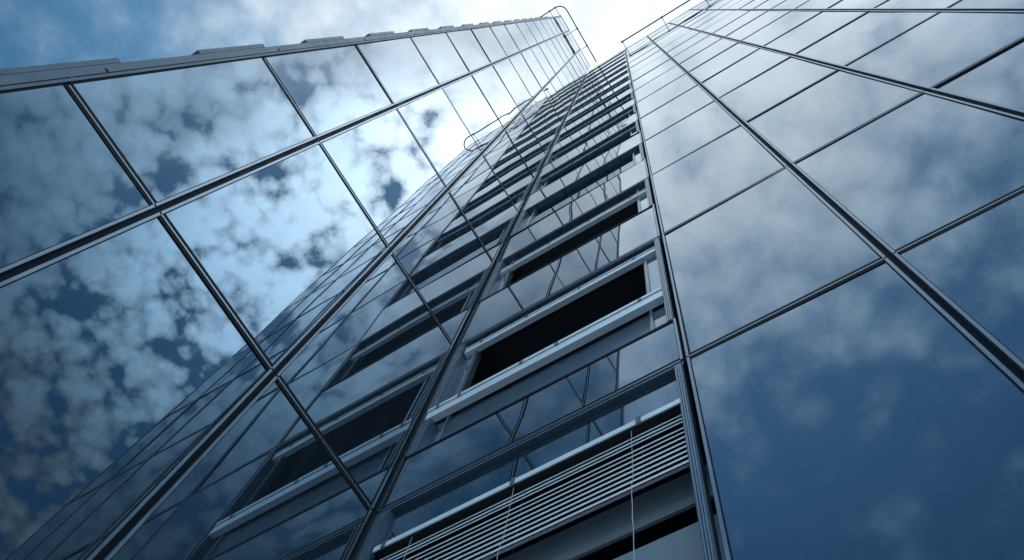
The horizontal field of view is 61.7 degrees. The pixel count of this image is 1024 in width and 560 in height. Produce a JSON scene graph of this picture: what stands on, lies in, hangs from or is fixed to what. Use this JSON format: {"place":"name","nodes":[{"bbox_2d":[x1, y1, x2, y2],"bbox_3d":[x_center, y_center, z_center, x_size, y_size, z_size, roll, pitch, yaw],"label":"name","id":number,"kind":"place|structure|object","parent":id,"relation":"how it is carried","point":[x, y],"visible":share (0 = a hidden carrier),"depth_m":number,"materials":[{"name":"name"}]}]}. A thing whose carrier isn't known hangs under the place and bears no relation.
{"place":"outdoors","nodes":[
{"label":"outdoors","id":0,"kind":"place"},
{"bbox_2d":[0,0,703,73],"label":"sky","id":1,"kind":"structure","parent":0,"point":[32,32],"materials":[{"name":"white"}]},
{"bbox_3d":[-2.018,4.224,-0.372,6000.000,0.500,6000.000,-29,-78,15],"label":"ground","id":2,"kind":"structure","parent":0,"visible":0},
{"bbox_2d":[0,15,589,559],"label":"office tower","id":3,"kind":"structure","parent":2,"relation":"on","point":[240,287],"depth_m":6.82,"materials":[{"name":"glass"}]},
{"bbox_2d":[539,6,596,61],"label":"maintenance rail","id":4,"kind":"object","parent":3,"relation":"attached to","point":[572,31],"visible":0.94,"depth_m":61.48,"materials":[{"name":"metal"}]},
{"bbox_2d":[350,0,1023,559],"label":"office tower","id":5,"kind":"structure","parent":2,"relation":"on","point":[774,248],"depth_m":6.86,"materials":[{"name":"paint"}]},
{"bbox_2d":[373,398,689,559],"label":"venetian blind","id":6,"kind":"object","parent":5,"relation":"attached to","point":[638,429],"visible":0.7,"depth_m":5.77,"materials":[{"name":"paint"}]},
{"bbox_2d":[355,361,721,559],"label":"window","id":7,"kind":"structure","parent":5,"relation":"in","point":[671,384],"depth_m":6.32,"materials":[{"name":"metal"}]},
{"bbox_2d":[404,237,676,457],"bbox_3d":[0.373,0.625,8.737,2.770,2.705,0.194,-29,-78,15],"label":"window","id":8,"kind":"structure","parent":5,"relation":"in","point":[442,417],"depth_m":8.24,"materials":[{"name":"metal"}]},
{"bbox_2d":[478,178,654,301],"bbox_3d":[0.844,-0.562,12.524,2.770,1.913,0.176,-29,-78,15],"label":"window","id":9,"kind":"structure","parent":5,"relation":"in","point":[502,274],"depth_m":12.96,"materials":[{"name":"metal"}]},
{"bbox_2d":[509,143,645,236],"bbox_3d":[1.264,-1.638,15.933,2.770,1.913,0.176,-29,-78,15],"label":"window","id":10,"kind":"structure","parent":5,"relation":"in","point":[636,154],"depth_m":16.48,"materials":[{"name":"metal"}]},
{"bbox_2d":[529,120,640,194],"bbox_3d":[1.684,-2.714,19.343,2.770,1.913,0.176,-29,-78,15],"label":"window","id":11,"kind":"structure","parent":5,"relation":"in","point":[633,128],"depth_m":19.66,"materials":[{"name":"metal"}]},
{"bbox_2d":[543,104,636,165],"bbox_3d":[2.103,-3.790,22.753,2.770,1.913,0.176,-29,-78,15],"label":"window","id":12,"kind":"structure","parent":5,"relation":"in","point":[632,109],"depth_m":23.04,"materials":[{"name":"glass"}]},
{"bbox_2d":[553,92,634,144],"bbox_3d":[2.523,-4.866,26.162,2.770,1.913,0.176,-29,-78,15],"label":"window","id":13,"kind":"structure","parent":5,"relation":"in","point":[631,95],"depth_m":26.74,"materials":[{"name":"glass"}]},
{"bbox_2d":[560,83,632,129],"bbox_3d":[2.943,-5.943,29.572,2.770,1.913,0.176,-29,-78,15],"label":"window","id":14,"kind":"structure","parent":5,"relation":"in","point":[629,85],"depth_m":29.97,"materials":[{"name":"glass"}]},
{"bbox_2d":[566,75,630,116],"bbox_3d":[3.362,-7.019,32.982,2.770,1.913,0.176,-29,-78,15],"label":"window","id":15,"kind":"structure","parent":5,"relation":"in","point":[628,77],"depth_m":33.35,"materials":[{"name":"glass"}]},
{"bbox_2d":[571,69,629,106],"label":"window","id":16,"kind":"structure","parent":5,"relation":"in","point":[575,102],"depth_m":37.01,"materials":[{"name":"metal"}]},
{"bbox_2d":[576,64,628,97],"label":"window","id":17,"kind":"structure","parent":5,"relation":"in","point":[626,65],"depth_m":40.24,"materials":[{"name":"glass"}]},
{"bbox_2d":[579,60,627,90],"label":"window","id":18,"kind":"structure","parent":5,"relation":"in","point":[625,61],"depth_m":43.75,"materials":[{"name":"glass"}]},
{"bbox_2d":[582,56,626,84],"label":"window","id":19,"kind":"structure","parent":5,"relation":"in","point":[625,56],"depth_m":47.26,"materials":[{"name":"glass"}]},
{"bbox_2d":[584,53,625,79],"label":"window","id":20,"kind":"structure","parent":5,"relation":"in","point":[625,53],"depth_m":50.52,"materials":[{"name":"glass"}]},
{"bbox_2d":[586,50,625,74],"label":"window","id":21,"kind":"structure","parent":5,"relation":"in","point":[624,50],"depth_m":54.04,"materials":[{"name":"glass"}]},
{"bbox_2d":[621,0,689,47],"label":"maintenance rail","id":22,"kind":"object","parent":5,"relation":"attached to","point":[661,17],"visible":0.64,"depth_m":54.43,"materials":[{"name":"metal"}]}
]}

